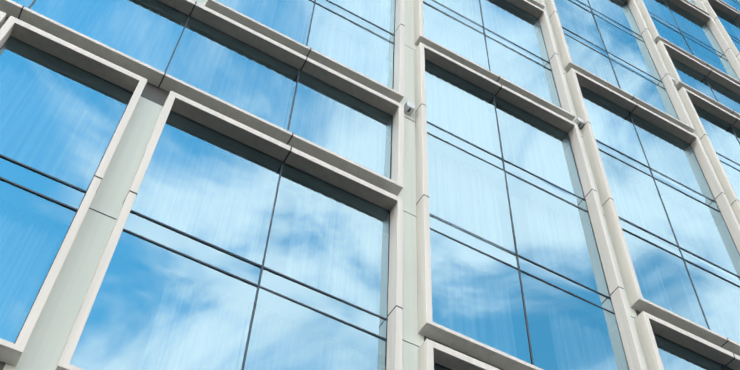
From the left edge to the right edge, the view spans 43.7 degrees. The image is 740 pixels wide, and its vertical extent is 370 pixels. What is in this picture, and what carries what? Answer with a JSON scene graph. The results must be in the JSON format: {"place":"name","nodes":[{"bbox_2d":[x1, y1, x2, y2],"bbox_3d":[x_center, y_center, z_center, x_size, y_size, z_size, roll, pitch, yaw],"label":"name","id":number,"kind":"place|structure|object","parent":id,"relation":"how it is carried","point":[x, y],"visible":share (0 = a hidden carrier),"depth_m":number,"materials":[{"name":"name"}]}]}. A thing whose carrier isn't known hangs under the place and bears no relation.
{"place":"outdoors","nodes":[
{"label":"outdoors","id":0,"kind":"place"},
{"bbox_2d":[0,0,695,369],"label":"facade wall panels","id":1,"kind":"object","parent":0,"point":[52,330],"visible":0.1,"depth_m":14.12,"materials":[{"name":"beige metal"}]},
{"bbox_3d":[2.740,-1.278,27.664,43.585,49.658,7.188,25,-57,-15],"label":"building","id":2,"kind":"object","parent":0,"visible":0},
{"bbox_2d":[0,0,739,369],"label":"facade frames","id":3,"kind":"structure","parent":2,"relation":"attached to","point":[136,76],"depth_m":18.38,"materials":[{"name":"white metal"}]},
{"bbox_2d":[0,0,739,369],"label":"facade glass","id":4,"kind":"object","parent":3,"relation":"in","point":[154,306],"visible":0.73,"depth_m":16.96,"materials":[{"name":"blue glass"}]},
{"bbox_2d":[0,0,739,369],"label":"window mullions","id":5,"kind":"object","parent":3,"relation":"attached to","point":[262,266],"visible":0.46,"depth_m":17.87,"materials":[{"name":"black metal"}]},
{"bbox_2d":[404,101,414,115],"bbox_3d":[0.841,-1.658,19.865,0.230,0.218,0.186,25,-57,-15],"label":"wall light","id":6,"kind":"object","parent":3,"relation":"attached to","point":[409,108],"visible":0.92,"depth_m":19.80,"materials":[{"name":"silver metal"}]},
{"bbox_2d":[573,117,584,128],"bbox_3d":[5.450,-1.619,24.029,0.230,0.218,0.186,25,-57,-15],"label":"wall light","id":7,"kind":"object","parent":3,"relation":"attached to","point":[579,122],"visible":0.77,"depth_m":23.97,"materials":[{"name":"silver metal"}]}
]}

